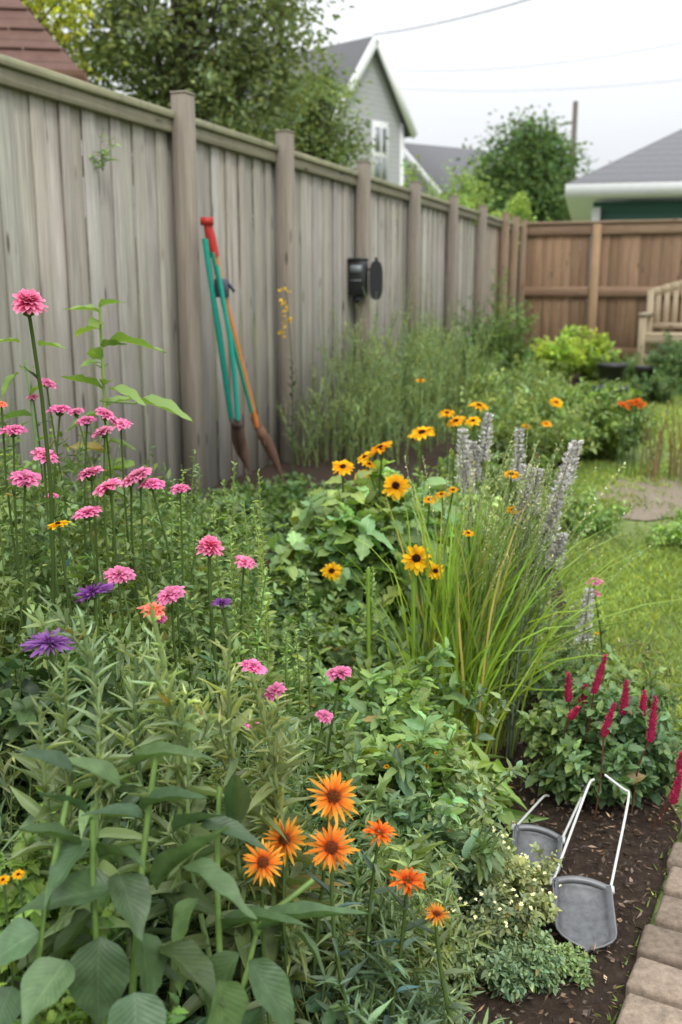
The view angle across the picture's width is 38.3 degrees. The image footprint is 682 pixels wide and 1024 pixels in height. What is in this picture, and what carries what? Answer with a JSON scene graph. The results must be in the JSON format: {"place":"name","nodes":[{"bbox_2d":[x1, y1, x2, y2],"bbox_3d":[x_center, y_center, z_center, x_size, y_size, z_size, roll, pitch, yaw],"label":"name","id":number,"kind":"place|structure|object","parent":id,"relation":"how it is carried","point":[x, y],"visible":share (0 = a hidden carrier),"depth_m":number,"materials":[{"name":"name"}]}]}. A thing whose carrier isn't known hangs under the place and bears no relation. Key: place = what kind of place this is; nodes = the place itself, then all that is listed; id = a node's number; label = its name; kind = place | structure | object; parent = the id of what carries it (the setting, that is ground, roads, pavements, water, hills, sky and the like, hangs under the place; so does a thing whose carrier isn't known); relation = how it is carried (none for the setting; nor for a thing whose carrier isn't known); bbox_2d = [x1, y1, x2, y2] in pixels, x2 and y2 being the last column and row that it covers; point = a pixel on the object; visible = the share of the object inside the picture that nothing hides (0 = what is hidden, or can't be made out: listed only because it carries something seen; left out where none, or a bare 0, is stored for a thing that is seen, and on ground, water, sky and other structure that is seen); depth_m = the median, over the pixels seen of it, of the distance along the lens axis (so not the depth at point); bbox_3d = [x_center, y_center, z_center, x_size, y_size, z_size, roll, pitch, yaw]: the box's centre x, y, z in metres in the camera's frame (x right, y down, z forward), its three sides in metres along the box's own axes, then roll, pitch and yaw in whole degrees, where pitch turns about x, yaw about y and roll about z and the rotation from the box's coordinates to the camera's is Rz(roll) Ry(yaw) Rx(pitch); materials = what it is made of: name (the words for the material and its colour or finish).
{"place":"outdoors","nodes":[
{"label":"outdoors","id":0,"kind":"place"},
{"bbox_2d":[30,0,681,241],"label":"sky","id":1,"kind":"structure","parent":0,"point":[618,121],"materials":[{"name":"white"}]},
{"bbox_2d":[46,368,681,1023],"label":"flowerbed soil","id":2,"kind":"structure","parent":0,"point":[612,972],"depth_m":2.14,"materials":[{"name":"brown soil"}]},
{"bbox_2d":[0,454,109,616],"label":"undergrowth","id":3,"kind":"object","parent":2,"relation":"on","point":[67,481],"visible":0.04,"depth_m":3.72,"materials":[{"name":"green plant"}]},
{"bbox_2d":[0,785,130,1023],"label":"parsley","id":4,"kind":"object","parent":2,"relation":"on","point":[33,886],"visible":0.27,"depth_m":1.31,"materials":[{"name":"green plant"}]},
{"bbox_2d":[0,621,162,884],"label":"dark leaved shrub","id":5,"kind":"object","parent":2,"relation":"on","point":[20,711],"visible":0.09,"depth_m":1.60,"materials":[{"name":"green plant"}]},
{"bbox_2d":[0,401,166,777],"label":"coral zinnia","id":6,"kind":"object","parent":2,"relation":"on","point":[158,609],"visible":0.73,"depth_m":1.80,"materials":[{"name":"orange plant"}]},
{"bbox_2d":[0,961,188,1023],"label":"parsley","id":7,"kind":"object","parent":2,"relation":"on","point":[61,1015],"visible":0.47,"depth_m":1.21,"materials":[{"name":"green plant"}]},
{"bbox_2d":[0,299,193,658],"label":"young sunflower","id":8,"kind":"object","parent":2,"relation":"on","point":[169,405],"visible":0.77,"depth_m":2.56,"materials":[{"name":"green plant"}]},
{"bbox_2d":[0,578,268,927],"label":"zinnia foliage","id":9,"kind":"object","parent":2,"relation":"on","point":[32,623],"visible":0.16,"depth_m":1.73,"materials":[{"name":"green plant"}]},
{"bbox_2d":[19,582,250,828],"bbox_3d":[-0.332,0.463,1.699,0.141,0.740,0.531,7,15,27],"label":"purple aster","id":10,"kind":"object","parent":2,"relation":"on","point":[42,642],"visible":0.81,"depth_m":1.54,"materials":[{"name":"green plant"}]},
{"bbox_2d":[0,401,284,742],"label":"zinnia foliage","id":11,"kind":"object","parent":2,"relation":"on","point":[76,573],"visible":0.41,"depth_m":2.31,"materials":[{"name":"green plant"}]},
{"bbox_2d":[3,769,339,1016],"bbox_3d":[-0.229,0.635,1.598,0.474,0.450,0.491,0,13,0],"label":"blanket flower foliage","id":12,"kind":"object","parent":2,"relation":"on","point":[136,824],"visible":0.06,"depth_m":1.52,"materials":[{"name":"green plant"}]},
{"bbox_2d":[0,673,349,1015],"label":"artemisia","id":13,"kind":"object","parent":2,"relation":"on","point":[5,783],"visible":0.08,"depth_m":1.54,"materials":[{"name":"green plant"}]},
{"bbox_2d":[0,594,359,1023],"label":"silver sunflower plant","id":14,"kind":"object","parent":2,"relation":"on","point":[175,888],"visible":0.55,"depth_m":1.33,"materials":[{"name":"green plant"}]},
{"bbox_2d":[11,894,350,1023],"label":"broad leaved foliage","id":15,"kind":"object","parent":2,"relation":"on","point":[257,1015],"visible":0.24,"depth_m":1.38,"materials":[{"name":"green plant"}]},
{"bbox_2d":[0,741,370,1023],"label":"broad leaved plant","id":16,"kind":"object","parent":2,"relation":"on","point":[94,974],"visible":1,"depth_m":1.14,"materials":[{"name":"green plant"}]},
{"bbox_2d":[58,476,319,665],"bbox_3d":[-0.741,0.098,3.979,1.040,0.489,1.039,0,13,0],"label":"undergrowth","id":17,"kind":"object","parent":2,"relation":"on","point":[240,527],"visible":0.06,"depth_m":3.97,"materials":[{"name":"green plant"}]},
{"bbox_2d":[202,238,252,473],"bbox_3d":[-0.624,-0.841,5.577,0.147,1.358,0.452,7,15,27],"label":"garden lopper","id":18,"kind":"object","parent":2,"relation":"on","point":[239,441],"visible":1,"depth_m":5.53,"materials":[{"name":"teal metal"}]},
{"bbox_2d":[200,217,283,481],"bbox_3d":[-0.539,-0.870,5.622,0.118,1.533,0.645,9,15,33],"label":"long handled pruner","id":19,"kind":"object","parent":2,"relation":"on","point":[264,437],"visible":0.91,"depth_m":5.54,"materials":[{"name":"orange wood"}]},
{"bbox_2d":[0,54,527,512],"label":"wooden fence","id":20,"kind":"object","parent":2,"relation":"on","point":[299,218],"visible":0.62,"depth_m":5.44,"materials":[{"name":"grey wood"}]},
{"bbox_2d":[88,128,119,170],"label":"vine sprig","id":21,"kind":"object","parent":20,"relation":"attached to","point":[102,159],"visible":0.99,"depth_m":4.58,"materials":[{"name":"green plant"}]},
{"bbox_2d":[347,258,382,302],"bbox_3d":[0.195,-1.877,7.959,0.289,0.355,0.166,0,13,0],"label":"mailbox","id":22,"kind":"object","parent":20,"relation":"attached to","point":[359,269],"depth_m":7.93,"materials":[{"name":"black plastic"}]},
{"bbox_2d":[350,265,361,280],"bbox_3d":[0.119,-1.919,7.894,0.100,0.124,0.006,5,14,19],"label":"window","id":23,"kind":"structure","parent":22,"relation":"in","point":[353,268],"depth_m":7.88,"materials":[{"name":"grey glass"}]},
{"bbox_2d":[400,155,479,249],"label":"climbing vine","id":24,"kind":"object","parent":20,"relation":"attached to","point":[414,178],"visible":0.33,"depth_m":10.70,"materials":[{"name":"green plant"}]},
{"bbox_2d":[184,471,345,538],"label":"undergrowth","id":25,"kind":"object","parent":2,"relation":"on","point":[283,500],"visible":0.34,"depth_m":5.04,"materials":[{"name":"green plant"}]},
{"bbox_2d":[167,449,378,741],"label":"toadflax spires","id":26,"kind":"object","parent":2,"relation":"on","point":[234,615],"visible":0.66,"depth_m":2.17,"materials":[{"name":"green plant"}]},
{"bbox_2d":[278,285,299,474],"bbox_3d":[-0.327,-0.832,6.273,0.151,1.221,0.093,0,13,0],"label":"yellow mullein","id":27,"kind":"object","parent":2,"relation":"on","point":[282,332],"visible":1,"depth_m":6.26,"materials":[{"name":"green plant"}]},
{"bbox_2d":[147,553,458,784],"bbox_3d":[-0.097,0.406,2.517,0.813,0.486,1.035,0,13,0],"label":"meadow sage","id":28,"kind":"object","parent":2,"relation":"on","point":[344,650],"visible":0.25,"depth_m":2.63,"materials":[{"name":"green plant"}]},
{"bbox_2d":[0,288,609,818],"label":"pink zinnia","id":29,"kind":"object","parent":2,"relation":"on","point":[28,304],"visible":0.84,"depth_m":1.89,"materials":[{"name":"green plant"}]},
{"bbox_2d":[0,398,645,986],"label":"yellow flower","id":30,"kind":"object","parent":2,"relation":"on","point":[18,874],"visible":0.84,"depth_m":6.09,"materials":[{"name":"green plant"}]},
{"bbox_2d":[155,660,504,947],"bbox_3d":[-0.033,0.556,1.919,0.663,0.461,0.675,0,13,0],"label":"meadow sage","id":31,"kind":"object","parent":2,"relation":"on","point":[400,771],"visible":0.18,"depth_m":1.86,"materials":[{"name":"green plant"}]},
{"bbox_2d":[196,777,511,1023],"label":"blanket flower foliage","id":32,"kind":"object","parent":2,"relation":"on","point":[367,1005],"visible":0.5,"depth_m":1.51,"materials":[{"name":"green plant"}]},
{"bbox_2d":[240,769,473,1023],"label":"orange blanket flower","id":33,"kind":"object","parent":2,"relation":"on","point":[336,791],"visible":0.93,"depth_m":1.38,"materials":[{"name":"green plant"}]},
{"bbox_2d":[296,269,460,461],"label":"wispy weeds","id":34,"kind":"object","parent":2,"relation":"on","point":[356,369],"visible":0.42,"depth_m":7.47,"materials":[{"name":"green plant"}]},
{"bbox_2d":[289,636,472,840],"bbox_3d":[0.090,0.533,2.211,0.481,0.375,0.728,0,13,0],"label":"bellflower foliage","id":35,"kind":"object","parent":2,"relation":"on","point":[409,706],"visible":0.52,"depth_m":2.12,"materials":[{"name":"green plant"}]},
{"bbox_2d":[275,300,504,468],"bbox_3d":[0.629,-1.216,8.184,1.077,1.121,3.986,5,14,21],"label":"fennel","id":36,"kind":"object","parent":2,"relation":"on","point":[438,388],"visible":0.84,"depth_m":7.22,"materials":[{"name":"green plant"}]},
{"bbox_2d":[366,568,415,679],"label":"flower stalk","id":37,"kind":"object","parent":2,"relation":"on","point":[368,610],"visible":0.45,"depth_m":2.52,"materials":[{"name":"green plant"}]},
{"bbox_2d":[274,668,528,917],"bbox_3d":[0.090,0.584,2.159,0.652,0.300,0.744,0,13,0],"label":"catmint","id":38,"kind":"object","parent":2,"relation":"on","point":[479,796],"visible":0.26,"depth_m":1.99,"materials":[{"name":"green plant"}]},
{"bbox_2d":[361,697,471,758],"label":"perennial clump","id":39,"kind":"object","parent":2,"relation":"on","point":[431,711],"depth_m":2.38,"materials":[{"name":"green plant"}]},
{"bbox_2d":[398,478,529,594],"bbox_3d":[0.386,0.116,3.768,0.649,0.495,0.749,7,15,28],"label":"perennial clump","id":40,"kind":"object","parent":2,"relation":"on","point":[432,488],"visible":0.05,"depth_m":3.67,"materials":[{"name":"green plant"}]},
{"bbox_2d":[423,613,554,710],"bbox_3d":[0.420,0.444,2.922,0.441,0.298,0.517,0,13,0],"label":"perennial clump","id":41,"kind":"object","parent":2,"relation":"on","point":[538,681],"depth_m":2.82,"materials":[{"name":"green plant"}]},
{"bbox_2d":[434,731,548,832],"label":"hosta","id":42,"kind":"object","parent":2,"relation":"on","point":[486,767],"visible":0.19,"depth_m":2.25,"materials":[{"name":"green plant"}]},
{"bbox_2d":[442,265,545,386],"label":"shrub","id":43,"kind":"object","parent":2,"relation":"on","point":[505,348],"visible":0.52,"depth_m":9.63,"materials":[{"name":"green plant"}]},
{"bbox_2d":[309,426,680,757],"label":"ornamental grass","id":44,"kind":"object","parent":2,"relation":"on","point":[457,628],"depth_m":2.52,"materials":[{"name":"green plant"}]},
{"bbox_2d":[395,813,596,1002],"bbox_3d":[0.244,0.694,1.879,0.389,0.213,0.538,-9,16,-34],"label":"creeping alyssum","id":45,"kind":"object","parent":2,"relation":"on","point":[511,901],"visible":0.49,"depth_m":1.77,"materials":[{"name":"green plant"}]},
{"bbox_2d":[412,446,593,558],"bbox_3d":[0.746,-0.082,4.694,0.868,0.476,1.372,0,13,0],"label":"perennial clump","id":46,"kind":"object","parent":2,"relation":"on","point":[542,465],"visible":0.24,"depth_m":4.54,"materials":[{"name":"green plant"}]},
{"bbox_2d":[452,351,577,419],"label":"perennial clump","id":47,"kind":"object","parent":2,"relation":"on","point":[509,380],"visible":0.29,"depth_m":8.20,"materials":[{"name":"green plant"}]},
{"bbox_2d":[433,367,601,466],"bbox_3d":[1.192,-0.633,6.644,1.129,0.673,1.426,0,13,0],"label":"perennial clump","id":48,"kind":"object","parent":2,"relation":"on","point":[506,420],"visible":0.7,"depth_m":6.42,"materials":[{"name":"green plant"}]},
{"bbox_2d":[453,412,595,758],"bbox_3d":[0.476,0.172,2.744,0.314,0.840,0.603,-4,13,-17],"label":"silver salvia","id":49,"kind":"object","parent":2,"relation":"on","point":[570,454],"visible":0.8,"depth_m":2.55,"materials":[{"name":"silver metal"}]},
{"bbox_2d":[513,357,567,387],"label":"perennial clump","id":50,"kind":"object","parent":2,"relation":"on","point":[541,376],"visible":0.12,"depth_m":10.99,"materials":[{"name":"green plant"}]},
{"bbox_2d":[510,784,585,876],"bbox_3d":[0.448,0.692,2.164,0.122,0.069,0.341,6,14,23],"label":"garden scoop","id":51,"kind":"object","parent":2,"relation":"on","point":[548,841],"visible":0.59,"depth_m":2.11,"materials":[{"name":"metal"}]},
{"bbox_2d":[525,324,587,385],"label":"yellow green shrub","id":52,"kind":"object","parent":2,"relation":"on","point":[568,353],"visible":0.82,"depth_m":12.04,"materials":[{"name":"green plant"}]},
{"bbox_2d":[515,382,598,406],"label":"perennial clump","id":53,"kind":"object","parent":2,"relation":"on","point":[574,390],"depth_m":8.99,"materials":[{"name":"green plant"}]},
{"bbox_2d":[504,576,618,690],"bbox_3d":[0.576,0.358,3.015,0.439,0.362,0.428,-11,17,-39],"label":"silver bush","id":54,"kind":"object","parent":2,"relation":"on","point":[581,650],"visible":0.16,"depth_m":2.97,"materials":[{"name":"green plant"}]},
{"bbox_2d":[549,774,629,952],"bbox_3d":[0.498,0.690,1.975,0.137,0.160,0.412,4,14,18],"label":"garden scoop","id":55,"kind":"object","parent":2,"relation":"on","point":[585,919],"visible":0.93,"depth_m":1.89,"materials":[{"name":"metal"}]},
{"bbox_2d":[528,376,661,461],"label":"perennial clump","id":56,"kind":"object","parent":2,"relation":"on","point":[605,415],"visible":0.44,"depth_m":6.88,"materials":[{"name":"green plant"}]},
{"bbox_2d":[561,487,632,539],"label":"groundcover","id":57,"kind":"object","parent":2,"relation":"on","point":[603,520],"visible":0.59,"depth_m":4.92,"materials":[{"name":"green plant"}]},
{"bbox_2d":[516,674,681,809],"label":"celosia foliage","id":58,"kind":"object","parent":2,"relation":"on","point":[572,761],"visible":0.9,"depth_m":2.29,"materials":[{"name":"green plant"}]},
{"bbox_2d":[520,640,681,735],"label":"celosia foliage","id":59,"kind":"object","parent":2,"relation":"on","point":[614,673],"visible":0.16,"depth_m":2.62,"materials":[{"name":"green plant"}]},
{"bbox_2d":[562,654,681,831],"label":"celosia spikes","id":60,"kind":"object","parent":2,"relation":"on","point":[673,795],"visible":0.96,"depth_m":2.23,"materials":[{"name":"red plant"}]},
{"bbox_2d":[593,803,681,1023],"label":"edging weeds","id":61,"kind":"object","parent":2,"relation":"on","point":[609,1017],"visible":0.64,"depth_m":1.92,"materials":[{"name":"green plant"}]},
{"bbox_2d":[78,293,681,1016],"bbox_3d":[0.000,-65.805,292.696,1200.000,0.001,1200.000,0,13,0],"label":"ground","id":62,"kind":"structure","parent":0,"point":[630,527],"depth_m":4.61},
{"bbox_2d":[0,0,109,441],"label":"garden shed","id":63,"kind":"structure","parent":62,"relation":"on","point":[26,35],"depth_m":6.46,"materials":[{"name":"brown wood"}]},
{"bbox_2d":[21,0,128,79],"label":"deciduous tree","id":64,"kind":"object","parent":62,"relation":"on","point":[42,16],"visible":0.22,"depth_m":9.24,"materials":[{"name":"green plant"}]},
{"bbox_2d":[36,0,355,216],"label":"deciduous tree","id":65,"kind":"object","parent":62,"relation":"on","point":[172,49],"visible":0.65,"depth_m":9.88,"materials":[{"name":"green plant"}]},
{"bbox_2d":[211,84,327,369],"bbox_3d":[-1.399,-3.844,13.331,2.689,3.957,2.473,0,13,0],"label":"deciduous tree","id":66,"kind":"object","parent":62,"relation":"on","point":[262,126],"visible":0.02,"depth_m":12.94,"materials":[{"name":"green plant"}]},
{"bbox_2d":[211,54,401,313],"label":"walls","id":67,"kind":"structure","parent":62,"relation":"on","point":[376,92],"depth_m":42.50,"materials":[{"name":"grey"}]},
{"bbox_2d":[203,36,410,137],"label":"roof","id":68,"kind":"structure","parent":67,"relation":"on","point":[353,51],"depth_m":42.17,"materials":[{"name":"grey"}]},
{"bbox_2d":[331,35,417,185],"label":"white trim","id":69,"kind":"structure","parent":67,"relation":"attached to","point":[375,43],"depth_m":42.60,"materials":[{"name":"white wood"}]},
{"bbox_2d":[375,127,386,179],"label":"window glass","id":70,"kind":"object","parent":69,"relation":"attached to","point":[377,149],"visible":0.82,"depth_m":43.02,"materials":[{"name":"grey glass"}]},
{"bbox_2d":[380,126,381,178],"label":"window bar","id":71,"kind":"object","parent":69,"relation":"attached to","point":[381,152],"depth_m":42.99,"materials":[{"name":"white wood"}]},
{"bbox_2d":[242,54,392,176],"bbox_3d":[-0.324,-3.766,12.773,1.987,4.042,2.338,0,13,0],"label":"deciduous tree","id":72,"kind":"object","parent":62,"relation":"on","point":[341,151],"visible":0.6,"depth_m":12.21,"materials":[{"name":"green plant"}]},
{"bbox_2d":[86,220,579,300],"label":"distant treeline","id":73,"kind":"object","parent":62,"relation":"on","point":[137,272],"visible":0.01,"depth_m":85.94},
{"bbox_2d":[253,379,562,725],"bbox_3d":[0.402,-0.117,4.391,1.041,0.787,3.851,3,13,13],"label":"black eyed susan","id":74,"kind":"object","parent":62,"relation":"on","point":[358,514],"depth_m":3.14,"materials":[{"name":"plant"}]},
{"bbox_2d":[434,157,507,292],"bbox_3d":[3.576,-7.844,28.964,2.538,4.781,2.833,0,13,0],"label":"deciduous tree","id":75,"kind":"object","parent":62,"relation":"on","point":[461,179],"visible":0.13,"depth_m":28.14,"materials":[{"name":"green plant"}]},
{"bbox_2d":[390,190,562,335],"bbox_3d":[2.123,-3.974,16.582,3.441,2.760,1.169,-1,13,-5],"label":"hedge","id":76,"kind":"object","parent":62,"relation":"on","point":[518,207],"visible":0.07,"depth_m":16.08,"materials":[{"name":"green plant"}]},
{"bbox_2d":[444,102,610,322],"bbox_3d":[6.026,-9.395,31.374,6.180,6.751,5.755,6,14,24],"label":"round tree","id":77,"kind":"object","parent":62,"relation":"on","point":[534,168],"visible":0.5,"depth_m":30.39,"materials":[{"name":"green plant"}]},
{"bbox_2d":[559,101,577,315],"bbox_3d":[9.144,-12.315,40.267,0.735,8.430,0.259,0,13,0],"label":"utility pole","id":78,"kind":"object","parent":62,"relation":"on","point":[573,122],"visible":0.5,"depth_m":39.47,"materials":[{"name":"brown wood"}]},
{"bbox_2d":[560,325,621,380],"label":"yellow green shrub","id":79,"kind":"object","parent":62,"relation":"on","point":[596,347],"visible":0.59,"depth_m":12.64,"materials":[{"name":"green plant"}]},
{"bbox_2d":[523,219,681,364],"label":"cedar fence","id":80,"kind":"object","parent":62,"relation":"on","point":[601,237],"visible":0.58,"depth_m":14.60,"materials":[{"name":"brown wood"}]},
{"bbox_2d":[593,385,629,403],"bbox_3d":[2.660,-1.114,9.696,0.344,0.242,0.344,0,13,0],"label":"plant pot","id":81,"kind":"object","parent":62,"relation":"on","point":[617,391],"visible":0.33,"depth_m":9.59,"materials":[{"name":"black plastic"}]},
{"bbox_2d":[596,362,627,385],"bbox_3d":[3.250,-1.634,11.834,0.365,0.302,0.365,0,13,0],"label":"plant pot","id":82,"kind":"object","parent":62,"relation":"on","point":[609,371],"visible":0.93,"depth_m":11.70,"materials":[{"name":"black plastic"}]},
{"bbox_2d":[580,378,649,400],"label":"perennial clump","id":83,"kind":"object","parent":62,"relation":"on","point":[610,382],"visible":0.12,"depth_m":10.27,"materials":[{"name":"green plant"}]},
{"bbox_2d":[555,376,681,742],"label":"lawn grass","id":84,"kind":"structure","parent":62,"relation":"on","point":[663,583],"depth_m":4.11,"materials":[{"name":"green plant"}]},
{"bbox_2d":[582,348,654,383],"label":"shrub","id":85,"kind":"object","parent":62,"relation":"on","point":[630,372],"visible":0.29,"depth_m":12.48,"materials":[{"name":"green plant"}]},
{"bbox_2d":[565,129,681,345],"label":"green bungalow","id":86,"kind":"object","parent":62,"relation":"on","point":[644,183],"visible":0.52,"depth_m":18.51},
{"bbox_2d":[635,365,656,384],"bbox_3d":[3.580,-1.545,11.444,0.322,0.302,0.322,0,13,0],"label":"plant pot","id":87,"kind":"object","parent":62,"relation":"on","point":[648,370],"visible":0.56,"depth_m":11.32,"materials":[{"name":"black plastic"}]},
{"bbox_2d":[616,842,681,1023],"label":"brick edging","id":88,"kind":"object","parent":62,"relation":"on","point":[653,994],"visible":1,"depth_m":1.73,"materials":[{"name":"beige stone"}]},
{"bbox_2d":[625,369,681,402],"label":"shrub","id":89,"kind":"object","parent":62,"relation":"on","point":[658,389],"visible":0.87,"depth_m":10.27,"materials":[{"name":"green plant"}]},
{"bbox_2d":[637,280,681,364],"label":"garden bench","id":90,"kind":"object","parent":62,"relation":"on","point":[647,336],"visible":0.88,"depth_m":13.85,"materials":[{"name":"brown wood"}]},
{"bbox_2d":[641,329,681,394],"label":"round shrub","id":91,"kind":"object","parent":62,"relation":"on","point":[671,363],"visible":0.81,"depth_m":11.03,"materials":[{"name":"green plant"}]},
{"bbox_2d":[641,508,681,544],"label":"groundcover","id":92,"kind":"object","parent":62,"relation":"on","point":[674,534],"visible":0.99,"depth_m":4.64,"materials":[{"name":"green plant"}]},
{"bbox_2d":[404,158,494,310],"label":"walls","id":93,"kind":"structure","parent":0,"point":[426,188],"depth_m":48.59,"materials":[{"name":"grey"}]},
{"bbox_2d":[404,143,496,195],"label":"roof","id":94,"kind":"structure","parent":93,"relation":"on","point":[432,158],"depth_m":49.11,"materials":[{"name":"grey"}]},
{"bbox_2d":[404,148,441,196],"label":"rake trim","id":95,"kind":"structure","parent":94,"relation":"attached to","point":[408,157],"depth_m":47.63,"materials":[{"name":"white wood"}]},
{"bbox_2d":[373,0,679,90],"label":"power line","id":96,"kind":"object","parent":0,"point":[495,27],"visible":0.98,"depth_m":39.46,"materials":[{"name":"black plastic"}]},
{"bbox_2d":[594,475,681,520],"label":"dirt path","id":97,"kind":"structure","parent":0,"point":[655,509],"depth_m":5.71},
{"bbox_2d":[639,400,681,482],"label":"dried stalks","id":98,"kind":"object","parent":97,"relation":"on","point":[671,461],"visible":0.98,"depth_m":6.22,"materials":[{"name":"green plant"}]}
]}

